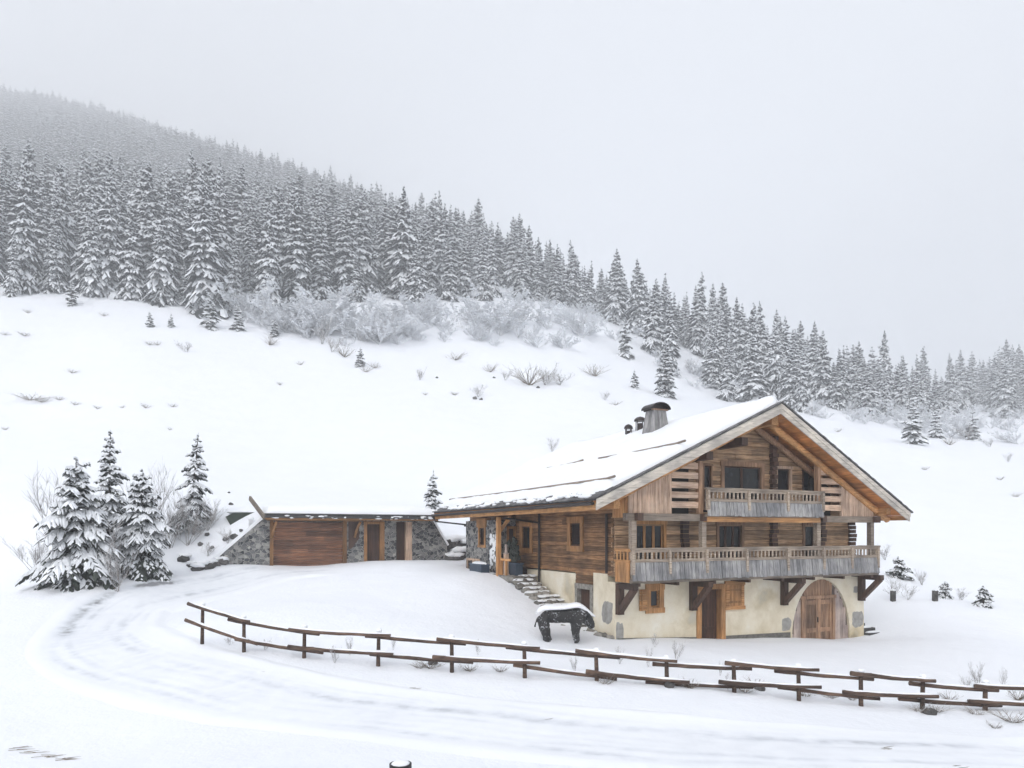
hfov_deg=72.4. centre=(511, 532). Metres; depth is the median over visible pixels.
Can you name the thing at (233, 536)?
rock
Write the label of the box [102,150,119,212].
spruce tree
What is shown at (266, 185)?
spruce tree
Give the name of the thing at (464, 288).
spruce tree
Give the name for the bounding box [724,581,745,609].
shuttered window
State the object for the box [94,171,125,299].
spruce tree
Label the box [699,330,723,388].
spruce tree
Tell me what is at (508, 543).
potted evergreen
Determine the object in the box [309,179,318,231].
spruce tree
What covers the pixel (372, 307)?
frosted bush
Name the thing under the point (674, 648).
dead plant
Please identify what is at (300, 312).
frosted bush
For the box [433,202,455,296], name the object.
spruce tree
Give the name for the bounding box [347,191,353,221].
spruce tree
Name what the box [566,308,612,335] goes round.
frosted bush
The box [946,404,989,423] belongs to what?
frosted bush
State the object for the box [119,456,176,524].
bare shrub
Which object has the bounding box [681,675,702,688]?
dead plant
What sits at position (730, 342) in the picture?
spruce tree
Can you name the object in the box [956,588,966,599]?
bare shrub
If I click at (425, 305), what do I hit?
frosted bush
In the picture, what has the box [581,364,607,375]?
heath bush
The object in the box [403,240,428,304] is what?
spruce tree
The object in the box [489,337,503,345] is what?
frosted bush
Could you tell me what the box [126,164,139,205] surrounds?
spruce tree
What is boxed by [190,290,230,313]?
frosted bush
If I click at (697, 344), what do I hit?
spruce tree
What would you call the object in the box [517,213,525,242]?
spruce tree
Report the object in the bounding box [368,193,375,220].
spruce tree
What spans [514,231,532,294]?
spruce tree
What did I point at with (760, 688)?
rock
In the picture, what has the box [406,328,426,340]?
frosted bush
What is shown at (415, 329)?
frosted bush
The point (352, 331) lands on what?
frosted bush
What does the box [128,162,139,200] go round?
spruce tree
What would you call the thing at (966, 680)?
dead plant
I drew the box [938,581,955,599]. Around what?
fir bush
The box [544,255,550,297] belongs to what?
spruce tree
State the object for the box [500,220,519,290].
spruce tree
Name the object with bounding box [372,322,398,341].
frosted bush
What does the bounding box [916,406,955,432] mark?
frosted bush
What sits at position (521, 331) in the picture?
frosted bush
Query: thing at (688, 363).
heath bush
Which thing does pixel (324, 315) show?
frosted bush
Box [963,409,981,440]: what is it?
spruce tree
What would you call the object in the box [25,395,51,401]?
grass tuft
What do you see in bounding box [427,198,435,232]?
spruce tree
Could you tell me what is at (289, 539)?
garage door
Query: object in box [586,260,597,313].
spruce tree
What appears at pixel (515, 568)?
planter box
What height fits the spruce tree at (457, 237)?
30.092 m
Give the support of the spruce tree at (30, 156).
on the ground
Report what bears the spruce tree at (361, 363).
on the ground
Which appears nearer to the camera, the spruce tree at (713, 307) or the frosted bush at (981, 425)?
the frosted bush at (981, 425)
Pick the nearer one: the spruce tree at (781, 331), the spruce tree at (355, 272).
the spruce tree at (355, 272)
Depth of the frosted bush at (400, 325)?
141.50 m
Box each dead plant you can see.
[329,645,341,661]
[415,658,447,668]
[455,664,476,671]
[571,658,577,668]
[645,645,652,665]
[672,640,685,659]
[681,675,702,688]
[738,688,754,692]
[908,702,931,712]
[919,702,950,712]
[939,690,962,699]
[959,674,972,685]
[962,704,992,714]
[968,658,984,682]
[983,708,1023,722]
[986,719,1001,728]
[999,666,1007,683]
[1006,690,1023,700]
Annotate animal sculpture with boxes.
[534,602,595,642]
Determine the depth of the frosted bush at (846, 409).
168.40 m
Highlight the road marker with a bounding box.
[389,760,411,767]
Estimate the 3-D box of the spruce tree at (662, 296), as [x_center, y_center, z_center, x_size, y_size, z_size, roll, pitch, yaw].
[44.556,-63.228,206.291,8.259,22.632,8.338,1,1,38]
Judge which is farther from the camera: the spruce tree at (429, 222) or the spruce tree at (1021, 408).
the spruce tree at (1021, 408)
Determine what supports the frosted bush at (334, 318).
on the ground
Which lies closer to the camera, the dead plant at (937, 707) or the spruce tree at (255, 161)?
the dead plant at (937, 707)
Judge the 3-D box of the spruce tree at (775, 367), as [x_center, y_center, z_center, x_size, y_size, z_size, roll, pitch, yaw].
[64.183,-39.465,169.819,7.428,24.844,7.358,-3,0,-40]
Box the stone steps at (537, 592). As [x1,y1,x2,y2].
[507,574,594,631]
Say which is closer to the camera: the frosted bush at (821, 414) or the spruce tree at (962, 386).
the frosted bush at (821, 414)
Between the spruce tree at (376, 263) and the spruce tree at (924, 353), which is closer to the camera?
the spruce tree at (376, 263)
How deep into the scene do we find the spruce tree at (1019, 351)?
336.94 m
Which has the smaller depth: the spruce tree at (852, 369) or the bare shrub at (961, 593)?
the bare shrub at (961, 593)
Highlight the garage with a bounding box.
[213,496,448,565]
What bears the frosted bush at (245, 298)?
on the ground
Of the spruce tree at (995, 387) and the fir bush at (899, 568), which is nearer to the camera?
the fir bush at (899, 568)
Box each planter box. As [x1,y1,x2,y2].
[469,561,489,572]
[503,562,523,575]
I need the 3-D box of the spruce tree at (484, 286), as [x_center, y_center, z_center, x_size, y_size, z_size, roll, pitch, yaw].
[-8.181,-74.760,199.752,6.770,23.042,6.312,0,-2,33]
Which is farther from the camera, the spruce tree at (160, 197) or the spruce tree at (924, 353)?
the spruce tree at (924, 353)
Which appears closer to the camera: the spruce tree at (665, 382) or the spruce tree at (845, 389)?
the spruce tree at (665, 382)
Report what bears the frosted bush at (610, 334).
on the ground
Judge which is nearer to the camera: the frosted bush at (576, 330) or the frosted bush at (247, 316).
the frosted bush at (247, 316)
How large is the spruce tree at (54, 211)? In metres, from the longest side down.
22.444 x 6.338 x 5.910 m
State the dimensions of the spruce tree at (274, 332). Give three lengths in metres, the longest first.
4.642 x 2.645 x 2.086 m
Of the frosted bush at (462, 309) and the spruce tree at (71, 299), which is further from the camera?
the frosted bush at (462, 309)
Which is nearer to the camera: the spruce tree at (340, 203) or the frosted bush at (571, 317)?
the frosted bush at (571, 317)
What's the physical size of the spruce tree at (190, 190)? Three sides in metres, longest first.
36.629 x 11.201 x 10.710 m
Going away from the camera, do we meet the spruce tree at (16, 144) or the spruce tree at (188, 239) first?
the spruce tree at (188, 239)
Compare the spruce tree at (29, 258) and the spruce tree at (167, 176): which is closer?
the spruce tree at (29, 258)
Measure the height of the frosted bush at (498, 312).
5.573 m
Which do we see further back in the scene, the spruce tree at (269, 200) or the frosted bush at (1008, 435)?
the spruce tree at (269, 200)
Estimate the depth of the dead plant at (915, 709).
17.29 m
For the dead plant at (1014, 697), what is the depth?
18.59 m
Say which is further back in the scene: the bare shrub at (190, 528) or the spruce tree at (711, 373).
the spruce tree at (711, 373)
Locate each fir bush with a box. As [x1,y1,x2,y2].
[886,556,914,580]
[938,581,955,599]
[972,585,993,608]
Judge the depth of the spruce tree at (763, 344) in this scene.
198.09 m
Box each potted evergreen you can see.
[504,540,511,561]
[510,537,520,561]
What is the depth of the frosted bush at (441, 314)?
158.03 m
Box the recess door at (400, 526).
[396,522,404,559]
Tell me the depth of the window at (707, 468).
27.33 m
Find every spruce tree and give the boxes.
[0,143,16,186]
[0,163,14,208]
[0,203,10,270]
[0,208,6,281]
[0,233,22,297]
[5,148,43,294]
[12,135,22,161]
[15,456,124,592]
[18,138,41,208]
[30,126,35,153]
[30,178,50,283]
[36,219,66,293]
[43,159,75,260]
[44,149,53,188]
[45,162,77,282]
[48,193,73,288]
[49,171,72,281]
[64,162,71,194]
[64,184,103,291]
[65,280,78,306]
[69,160,74,183]
[71,160,88,230]
[72,205,83,263]
[73,146,86,188]
[74,201,113,298]
[77,176,122,265]
[81,157,97,202]
[91,430,129,557]
[94,149,102,193]
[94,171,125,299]
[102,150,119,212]
[109,469,175,581]
[112,139,122,165]
[113,152,126,191]
[115,202,147,301]
[117,179,129,250]
[119,161,161,260]
[123,155,131,180]
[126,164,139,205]
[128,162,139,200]
[129,159,137,200]
[132,192,158,283]
[135,163,145,208]
[139,157,146,175]
[141,198,181,307]
[144,311,154,327]
[153,176,164,204]
[158,171,186,251]
[159,166,166,194]
[163,168,175,206]
[164,159,170,175]
[167,203,190,297]
[167,314,175,327]
[167,434,213,535]
[173,162,181,182]
[173,167,183,192]
[174,175,181,205]
[177,262,190,305]
[179,197,195,252]
[180,199,196,290]
[181,148,198,221]
[182,172,231,318]
[192,167,207,232]
[199,294,220,331]
[202,154,220,209]
[208,168,233,292]
[211,156,218,176]
[216,155,224,200]
[217,143,224,166]
[226,229,241,305]
[228,303,246,331]
[230,161,249,240]
[233,199,246,273]
[239,217,255,292]
[241,145,245,161]
[241,190,259,279]
[249,196,275,302]
[250,159,257,183]
[250,166,258,204]
[253,177,264,215]
[253,204,283,314]
[254,152,261,175]
[254,189,260,227]
[255,187,274,247]
[263,160,273,186]
[263,176,273,200]
[270,181,287,297]
[270,317,280,336]
[274,152,280,181]
[277,181,314,306]
[283,176,292,228]
[293,170,307,210]
[306,204,318,283]
[308,207,335,300]
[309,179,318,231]
[310,169,318,195]
[310,200,336,277]
[317,176,325,197]
[318,183,326,228]
[319,178,326,205]
[328,165,332,187]
[330,202,366,296]
[332,193,340,263]
[334,175,336,195]
[336,186,344,214]
[344,181,352,201]
[347,174,353,190]
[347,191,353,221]
[348,254,366,301]
[351,191,356,206]
[352,192,380,292]
[354,347,365,367]
[358,184,366,202]
[362,195,370,244]
[363,188,367,209]
[365,212,386,292]
[366,197,373,237]
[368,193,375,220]
[377,193,391,282]
[378,185,383,212]
[384,185,421,300]
[386,192,392,231]
[390,192,394,216]
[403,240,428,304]
[411,202,420,238]
[417,192,425,223]
[417,217,440,296]
[423,235,439,299]
[423,470,443,509]
[426,212,435,253]
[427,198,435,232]
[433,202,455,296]
[434,190,444,243]
[440,231,459,302]
[451,207,471,274]
[454,233,474,297]
[456,209,462,229]
[459,211,466,246]
[464,221,474,276]
[469,228,480,287]
[470,198,488,251]
[473,232,493,300]
[477,222,488,273]
[486,220,502,297]
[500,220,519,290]
[508,216,513,239]
[511,240,534,301]
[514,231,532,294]
[515,225,542,296]
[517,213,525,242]
[531,249,544,301]
[533,237,547,297]
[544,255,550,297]
[545,240,553,273]
[547,248,564,304]
[559,253,569,307]
[565,239,579,308]
[577,266,587,313]
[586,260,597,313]
[594,268,605,316]
[603,255,614,318]
[604,248,628,325]
[618,317,634,359]
[624,259,650,336]
[630,369,639,389]
[640,279,665,353]
[654,337,677,399]
[656,281,668,327]
[660,272,673,321]
[660,292,680,378]
[680,300,690,348]
[681,292,689,345]
[689,285,704,356]
[696,271,708,347]
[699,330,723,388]
[700,284,721,358]
[704,310,722,371]
[716,304,726,372]
[716,345,736,401]
[717,282,731,333]
[722,332,738,375]
[723,297,745,372]
[734,302,763,382]
[734,335,771,401]
[756,300,769,379]
[764,320,785,399]
[770,309,780,347]
[777,317,786,369]
[778,346,810,410]
[785,329,799,369]
[793,342,810,412]
[794,320,807,363]
[797,338,806,370]
[805,321,819,390]
[808,331,833,406]
[825,362,847,411]
[839,345,850,407]
[846,345,862,401]
[850,341,870,386]
[851,366,861,410]
[856,363,881,417]
[860,359,867,395]
[872,375,879,397]
[874,330,893,399]
[877,358,893,416]
[881,370,891,417]
[888,356,895,392]
[893,356,909,411]
[901,401,928,444]
[908,366,918,410]
[913,354,919,380]
[914,376,930,427]
[915,356,923,404]
[917,346,933,392]
[918,364,926,404]
[923,374,934,418]
[926,406,947,439]
[932,376,948,419]
[943,353,959,414]
[954,350,973,410]
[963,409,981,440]
[965,357,975,408]
[971,354,980,392]
[972,376,981,409]
[981,377,990,410]
[989,358,1019,418]
[990,358,1001,409]
[999,340,1010,363]
[1008,349,1018,400]
[1013,360,1023,400]
[1014,344,1023,376]
[1016,380,1023,408]
[1018,391,1023,414]
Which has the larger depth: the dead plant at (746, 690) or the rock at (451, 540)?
the rock at (451, 540)
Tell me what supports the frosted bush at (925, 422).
on the ground
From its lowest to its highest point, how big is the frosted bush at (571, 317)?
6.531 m
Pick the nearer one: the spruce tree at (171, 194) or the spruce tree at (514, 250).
the spruce tree at (171, 194)
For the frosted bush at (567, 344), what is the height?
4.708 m
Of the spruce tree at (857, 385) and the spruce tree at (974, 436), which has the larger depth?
the spruce tree at (857, 385)
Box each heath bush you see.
[175,341,193,351]
[263,335,278,344]
[313,323,331,343]
[324,332,344,351]
[333,344,353,356]
[445,352,468,359]
[470,384,488,396]
[481,364,496,371]
[501,370,512,379]
[506,362,551,384]
[533,361,559,384]
[547,371,571,384]
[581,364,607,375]
[684,356,699,370]
[938,437,957,444]
[950,423,974,439]
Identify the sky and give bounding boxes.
[0,0,1023,385]
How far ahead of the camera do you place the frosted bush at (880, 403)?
178.54 m
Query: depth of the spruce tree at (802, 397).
161.31 m
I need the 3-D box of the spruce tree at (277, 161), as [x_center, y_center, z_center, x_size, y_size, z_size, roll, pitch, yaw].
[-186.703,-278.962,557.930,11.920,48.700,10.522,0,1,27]
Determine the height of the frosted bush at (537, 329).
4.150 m
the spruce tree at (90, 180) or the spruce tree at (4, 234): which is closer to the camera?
the spruce tree at (4, 234)
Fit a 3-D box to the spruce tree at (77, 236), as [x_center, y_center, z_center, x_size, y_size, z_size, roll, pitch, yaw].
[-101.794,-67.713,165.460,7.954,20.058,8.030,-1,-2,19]
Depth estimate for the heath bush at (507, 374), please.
128.71 m
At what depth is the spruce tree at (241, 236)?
185.98 m
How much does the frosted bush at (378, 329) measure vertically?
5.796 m
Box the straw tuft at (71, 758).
[55,756,79,760]
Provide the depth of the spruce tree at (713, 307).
202.74 m
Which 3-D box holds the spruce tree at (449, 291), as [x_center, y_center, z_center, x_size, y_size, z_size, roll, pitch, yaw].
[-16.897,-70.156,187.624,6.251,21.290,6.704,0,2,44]
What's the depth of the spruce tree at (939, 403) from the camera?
216.31 m
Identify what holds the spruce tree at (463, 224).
on the ground
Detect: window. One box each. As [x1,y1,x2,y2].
[477,527,485,547]
[519,521,532,552]
[566,516,584,551]
[637,521,666,558]
[645,584,664,613]
[703,464,712,509]
[716,522,744,557]
[719,461,764,499]
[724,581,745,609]
[776,466,792,499]
[801,469,812,500]
[802,523,812,555]
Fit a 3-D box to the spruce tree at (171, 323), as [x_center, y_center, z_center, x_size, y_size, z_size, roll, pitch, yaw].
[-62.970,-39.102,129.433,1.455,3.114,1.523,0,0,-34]
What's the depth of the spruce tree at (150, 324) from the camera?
127.44 m
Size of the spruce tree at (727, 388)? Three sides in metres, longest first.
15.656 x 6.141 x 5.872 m
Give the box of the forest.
[0,82,1023,413]
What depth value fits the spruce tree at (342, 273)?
176.04 m
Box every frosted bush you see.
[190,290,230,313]
[215,275,278,316]
[223,291,258,316]
[235,310,258,322]
[244,290,292,319]
[244,305,280,326]
[247,293,308,318]
[252,310,282,329]
[260,294,306,319]
[264,311,301,332]
[275,309,301,331]
[280,302,319,331]
[286,318,323,336]
[288,282,359,335]
[288,305,335,323]
[288,314,315,334]
[290,283,352,310]
[293,292,342,322]
[293,304,343,334]
[297,308,341,336]
[298,328,312,339]
[308,292,335,311]
[315,285,373,318]
[319,302,343,325]
[327,314,370,331]
[331,332,356,345]
[335,321,383,340]
[341,318,369,338]
[344,319,381,341]
[348,314,379,324]
[353,309,391,344]
[355,317,399,342]
[361,293,388,315]
[363,289,419,337]
[366,311,411,328]
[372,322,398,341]
[375,306,399,322]
[384,303,407,320]
[385,289,436,317]
[386,334,410,344]
[390,306,404,316]
[400,286,447,324]
[401,318,428,338]
[404,318,434,333]
[404,324,419,334]
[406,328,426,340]
[407,296,436,314]
[426,308,444,324]
[426,311,459,328]
[429,291,445,311]
[437,322,456,334]
[437,328,452,341]
[443,279,506,322]
[456,303,496,329]
[458,294,532,329]
[458,307,496,326]
[463,321,492,340]
[464,318,494,339]
[467,301,527,335]
[481,298,532,324]
[488,303,504,323]
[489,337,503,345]
[500,284,536,308]
[500,285,534,320]
[510,318,528,337]
[511,303,534,321]
[521,321,543,336]
[521,332,551,347]
[523,300,563,328]
[537,295,554,307]
[540,301,558,309]
[543,332,581,347]
[545,327,579,348]
[546,308,567,323]
[547,326,567,337]
[550,297,567,310]
[555,310,592,328]
[557,305,585,314]
[558,312,602,337]
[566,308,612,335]
[575,301,598,313]
[579,310,595,323]
[602,324,627,339]
[629,325,644,335]
[648,345,662,357]
[685,365,701,375]
[686,379,700,387]
[687,358,705,374]
[803,399,826,414]
[812,407,834,418]
[816,397,831,404]
[841,407,853,414]
[843,400,859,409]
[844,409,861,420]
[852,407,875,419]
[855,416,872,423]
[864,405,891,423]
[875,396,900,414]
[884,401,933,426]
[892,411,944,431]
[893,405,914,418]
[893,415,923,428]
[903,399,932,417]
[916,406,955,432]
[938,410,974,436]
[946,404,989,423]
[949,427,968,437]
[953,404,986,416]
[958,414,984,429]
[979,413,1003,427]
[987,421,1023,443]
[993,416,1023,430]
[1002,409,1023,418]
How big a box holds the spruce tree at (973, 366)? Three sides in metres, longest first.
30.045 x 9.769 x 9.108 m
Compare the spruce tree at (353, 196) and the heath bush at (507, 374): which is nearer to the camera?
the heath bush at (507, 374)
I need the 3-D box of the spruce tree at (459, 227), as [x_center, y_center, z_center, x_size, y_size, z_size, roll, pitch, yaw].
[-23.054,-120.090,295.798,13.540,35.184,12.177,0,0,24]
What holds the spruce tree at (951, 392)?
on the ground
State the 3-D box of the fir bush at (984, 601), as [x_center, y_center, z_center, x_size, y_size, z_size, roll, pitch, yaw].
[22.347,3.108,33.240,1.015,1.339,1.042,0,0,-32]
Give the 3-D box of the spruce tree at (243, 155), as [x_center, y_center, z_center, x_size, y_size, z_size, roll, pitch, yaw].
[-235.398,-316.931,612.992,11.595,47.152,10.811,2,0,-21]
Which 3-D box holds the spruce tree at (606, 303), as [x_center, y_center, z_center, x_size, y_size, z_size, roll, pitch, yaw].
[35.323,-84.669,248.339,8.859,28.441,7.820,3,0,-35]
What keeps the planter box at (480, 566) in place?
on the ground
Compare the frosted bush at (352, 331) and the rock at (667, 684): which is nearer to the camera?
the rock at (667, 684)
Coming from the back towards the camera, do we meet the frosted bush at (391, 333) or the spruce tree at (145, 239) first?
the spruce tree at (145, 239)
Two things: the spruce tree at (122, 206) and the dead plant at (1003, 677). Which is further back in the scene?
the spruce tree at (122, 206)
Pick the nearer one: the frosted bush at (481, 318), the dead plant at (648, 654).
the dead plant at (648, 654)
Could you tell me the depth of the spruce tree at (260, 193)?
244.38 m
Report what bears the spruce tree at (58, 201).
on the ground
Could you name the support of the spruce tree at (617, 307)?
on the ground
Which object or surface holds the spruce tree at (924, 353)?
on the ground
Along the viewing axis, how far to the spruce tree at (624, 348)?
176.30 m
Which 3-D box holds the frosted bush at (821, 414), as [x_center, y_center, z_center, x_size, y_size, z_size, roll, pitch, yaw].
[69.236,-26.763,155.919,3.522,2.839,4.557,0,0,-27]
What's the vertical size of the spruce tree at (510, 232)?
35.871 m
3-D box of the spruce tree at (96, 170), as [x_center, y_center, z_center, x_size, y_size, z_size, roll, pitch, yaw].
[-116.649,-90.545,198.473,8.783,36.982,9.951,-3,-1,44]
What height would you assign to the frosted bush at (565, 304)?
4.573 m
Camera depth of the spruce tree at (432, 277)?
187.86 m
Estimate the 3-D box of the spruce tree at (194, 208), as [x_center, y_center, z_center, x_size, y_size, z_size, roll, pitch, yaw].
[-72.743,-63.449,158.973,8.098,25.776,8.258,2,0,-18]
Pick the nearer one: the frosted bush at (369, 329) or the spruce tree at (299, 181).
the frosted bush at (369, 329)
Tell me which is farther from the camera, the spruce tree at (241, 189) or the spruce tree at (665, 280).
the spruce tree at (665, 280)
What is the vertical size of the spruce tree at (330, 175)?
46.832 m
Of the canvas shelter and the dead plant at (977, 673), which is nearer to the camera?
the dead plant at (977, 673)
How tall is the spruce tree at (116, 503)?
6.762 m
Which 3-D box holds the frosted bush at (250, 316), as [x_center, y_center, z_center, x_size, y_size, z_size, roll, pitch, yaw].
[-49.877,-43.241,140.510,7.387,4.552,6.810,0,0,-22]
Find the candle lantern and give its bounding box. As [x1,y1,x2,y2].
[503,544,508,574]
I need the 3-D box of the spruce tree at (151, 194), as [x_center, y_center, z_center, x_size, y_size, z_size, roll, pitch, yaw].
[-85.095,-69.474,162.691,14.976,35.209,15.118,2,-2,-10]
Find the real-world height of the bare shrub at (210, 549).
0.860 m
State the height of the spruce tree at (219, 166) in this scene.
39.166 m
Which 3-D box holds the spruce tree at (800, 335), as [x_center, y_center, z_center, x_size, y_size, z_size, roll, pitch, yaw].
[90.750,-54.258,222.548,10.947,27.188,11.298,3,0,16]
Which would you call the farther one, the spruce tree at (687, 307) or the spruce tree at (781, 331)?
the spruce tree at (687, 307)
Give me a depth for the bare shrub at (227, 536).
37.12 m
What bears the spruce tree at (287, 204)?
on the ground
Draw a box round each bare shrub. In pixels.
[1,531,48,569]
[23,460,103,549]
[81,507,130,579]
[94,541,140,591]
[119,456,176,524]
[154,481,189,547]
[164,505,210,545]
[193,497,227,530]
[201,541,218,555]
[219,527,231,542]
[547,438,559,451]
[877,544,889,559]
[883,577,902,592]
[901,584,919,599]
[914,569,926,584]
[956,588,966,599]
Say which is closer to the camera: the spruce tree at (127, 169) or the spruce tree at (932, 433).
the spruce tree at (932, 433)
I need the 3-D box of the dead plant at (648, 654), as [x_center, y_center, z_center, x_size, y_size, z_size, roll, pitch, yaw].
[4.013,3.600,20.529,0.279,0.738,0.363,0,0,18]
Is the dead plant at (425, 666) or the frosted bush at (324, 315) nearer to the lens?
the dead plant at (425, 666)
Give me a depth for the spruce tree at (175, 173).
242.27 m
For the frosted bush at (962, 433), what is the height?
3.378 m
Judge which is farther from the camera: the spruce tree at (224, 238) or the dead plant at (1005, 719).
the spruce tree at (224, 238)
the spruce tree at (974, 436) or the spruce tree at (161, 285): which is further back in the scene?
the spruce tree at (974, 436)
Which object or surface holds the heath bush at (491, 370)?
on the ground
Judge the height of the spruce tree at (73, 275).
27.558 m
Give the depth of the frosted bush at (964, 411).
238.36 m
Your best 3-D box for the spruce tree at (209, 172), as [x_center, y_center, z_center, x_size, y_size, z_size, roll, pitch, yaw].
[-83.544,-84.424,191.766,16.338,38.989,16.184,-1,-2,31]
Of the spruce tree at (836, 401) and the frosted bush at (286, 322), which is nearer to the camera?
the frosted bush at (286, 322)
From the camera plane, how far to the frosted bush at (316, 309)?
136.91 m
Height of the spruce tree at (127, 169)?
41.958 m
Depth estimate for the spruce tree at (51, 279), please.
140.09 m
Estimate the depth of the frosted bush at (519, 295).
193.95 m
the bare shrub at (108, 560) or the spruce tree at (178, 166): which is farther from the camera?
the spruce tree at (178, 166)
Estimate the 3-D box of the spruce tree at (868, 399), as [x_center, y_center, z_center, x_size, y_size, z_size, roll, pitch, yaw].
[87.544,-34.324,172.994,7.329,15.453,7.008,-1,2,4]
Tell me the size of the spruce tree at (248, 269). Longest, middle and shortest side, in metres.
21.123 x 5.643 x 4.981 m
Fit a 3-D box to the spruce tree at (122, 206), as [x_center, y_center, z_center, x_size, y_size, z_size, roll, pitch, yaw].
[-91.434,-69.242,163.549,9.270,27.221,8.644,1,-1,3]
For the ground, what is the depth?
55.12 m
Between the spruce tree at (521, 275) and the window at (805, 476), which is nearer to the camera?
the window at (805, 476)
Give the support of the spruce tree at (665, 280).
on the ground
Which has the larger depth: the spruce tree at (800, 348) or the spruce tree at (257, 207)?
the spruce tree at (800, 348)
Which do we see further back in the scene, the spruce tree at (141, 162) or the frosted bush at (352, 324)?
the spruce tree at (141, 162)
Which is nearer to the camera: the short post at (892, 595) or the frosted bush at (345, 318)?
the short post at (892, 595)
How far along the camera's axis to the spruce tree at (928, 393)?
212.18 m
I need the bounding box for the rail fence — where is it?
[184,601,1023,710]
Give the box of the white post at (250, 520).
[248,517,253,525]
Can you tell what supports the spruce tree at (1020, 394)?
on the ground
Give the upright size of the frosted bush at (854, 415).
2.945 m
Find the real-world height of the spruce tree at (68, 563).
6.438 m
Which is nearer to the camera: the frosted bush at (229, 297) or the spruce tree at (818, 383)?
the frosted bush at (229, 297)
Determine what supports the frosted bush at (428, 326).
on the ground
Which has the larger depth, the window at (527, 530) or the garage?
the garage
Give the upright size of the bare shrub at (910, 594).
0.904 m
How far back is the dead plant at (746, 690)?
18.04 m
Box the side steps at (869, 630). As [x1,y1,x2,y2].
[864,623,880,635]
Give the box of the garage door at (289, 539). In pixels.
[273,522,341,565]
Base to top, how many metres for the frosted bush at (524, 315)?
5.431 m
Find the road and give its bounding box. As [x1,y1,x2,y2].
[24,564,1023,767]
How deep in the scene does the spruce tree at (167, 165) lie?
343.66 m
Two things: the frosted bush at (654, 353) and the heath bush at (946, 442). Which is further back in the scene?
the frosted bush at (654, 353)
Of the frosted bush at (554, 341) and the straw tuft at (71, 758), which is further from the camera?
the frosted bush at (554, 341)
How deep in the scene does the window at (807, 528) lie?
29.60 m
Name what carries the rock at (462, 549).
on the ground
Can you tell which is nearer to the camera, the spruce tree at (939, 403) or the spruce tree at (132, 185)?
the spruce tree at (939, 403)
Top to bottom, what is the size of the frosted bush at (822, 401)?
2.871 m
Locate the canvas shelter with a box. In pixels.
[226,510,253,524]
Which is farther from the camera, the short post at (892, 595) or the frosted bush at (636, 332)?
the frosted bush at (636, 332)
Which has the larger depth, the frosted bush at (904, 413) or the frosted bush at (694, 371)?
the frosted bush at (694, 371)
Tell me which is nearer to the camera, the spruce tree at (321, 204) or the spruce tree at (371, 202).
the spruce tree at (321, 204)
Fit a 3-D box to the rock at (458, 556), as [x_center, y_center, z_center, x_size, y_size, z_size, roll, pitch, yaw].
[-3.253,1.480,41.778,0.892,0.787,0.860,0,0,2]
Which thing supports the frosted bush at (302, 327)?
on the ground
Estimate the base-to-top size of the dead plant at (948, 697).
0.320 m
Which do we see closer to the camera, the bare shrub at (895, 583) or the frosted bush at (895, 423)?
the bare shrub at (895, 583)
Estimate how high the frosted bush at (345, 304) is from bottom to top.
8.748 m
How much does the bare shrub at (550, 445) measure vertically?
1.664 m
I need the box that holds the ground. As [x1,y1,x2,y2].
[0,278,1023,767]
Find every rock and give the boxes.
[177,553,191,561]
[186,561,196,566]
[190,563,204,570]
[199,560,215,569]
[209,559,220,565]
[216,556,229,564]
[229,533,237,538]
[444,552,454,559]
[445,536,458,549]
[449,546,465,557]
[451,534,465,546]
[453,552,464,560]
[460,539,465,545]
[664,681,674,687]
[754,687,765,690]
[922,708,937,714]
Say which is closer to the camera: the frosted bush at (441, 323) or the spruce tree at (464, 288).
the frosted bush at (441, 323)
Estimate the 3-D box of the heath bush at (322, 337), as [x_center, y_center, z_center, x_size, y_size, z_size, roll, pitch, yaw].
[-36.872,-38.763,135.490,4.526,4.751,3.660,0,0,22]
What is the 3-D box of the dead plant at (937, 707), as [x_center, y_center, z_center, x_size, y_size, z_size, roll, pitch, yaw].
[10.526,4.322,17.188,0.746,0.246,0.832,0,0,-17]
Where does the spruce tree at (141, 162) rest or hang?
on the ground
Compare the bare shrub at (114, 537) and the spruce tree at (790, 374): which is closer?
the bare shrub at (114, 537)
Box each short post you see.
[890,589,895,601]
[932,589,937,600]
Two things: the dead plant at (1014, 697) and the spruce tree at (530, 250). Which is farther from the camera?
the spruce tree at (530, 250)
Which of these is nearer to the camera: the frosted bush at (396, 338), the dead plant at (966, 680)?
the dead plant at (966, 680)
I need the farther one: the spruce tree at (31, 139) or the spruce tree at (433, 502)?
the spruce tree at (31, 139)
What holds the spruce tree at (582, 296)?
on the ground
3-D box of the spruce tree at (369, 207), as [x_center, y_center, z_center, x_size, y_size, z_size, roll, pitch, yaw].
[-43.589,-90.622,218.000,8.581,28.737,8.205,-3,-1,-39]
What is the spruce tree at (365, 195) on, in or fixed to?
on the ground
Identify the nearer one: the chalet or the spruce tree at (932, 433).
the chalet
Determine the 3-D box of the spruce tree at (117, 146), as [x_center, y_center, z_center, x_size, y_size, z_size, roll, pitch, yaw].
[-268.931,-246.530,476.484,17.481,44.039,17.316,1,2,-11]
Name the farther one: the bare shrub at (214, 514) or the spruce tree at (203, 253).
the spruce tree at (203, 253)
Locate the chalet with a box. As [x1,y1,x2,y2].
[431,395,912,639]
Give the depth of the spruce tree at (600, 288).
282.38 m
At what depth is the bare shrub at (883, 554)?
44.76 m
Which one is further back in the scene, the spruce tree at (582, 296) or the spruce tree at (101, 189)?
the spruce tree at (582, 296)
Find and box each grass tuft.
[4,392,49,399]
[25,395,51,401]
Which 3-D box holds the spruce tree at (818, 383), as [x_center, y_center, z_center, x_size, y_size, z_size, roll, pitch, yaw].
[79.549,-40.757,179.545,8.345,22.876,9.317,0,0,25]
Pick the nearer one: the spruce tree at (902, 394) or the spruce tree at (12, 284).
the spruce tree at (12, 284)
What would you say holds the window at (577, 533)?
in the chalet

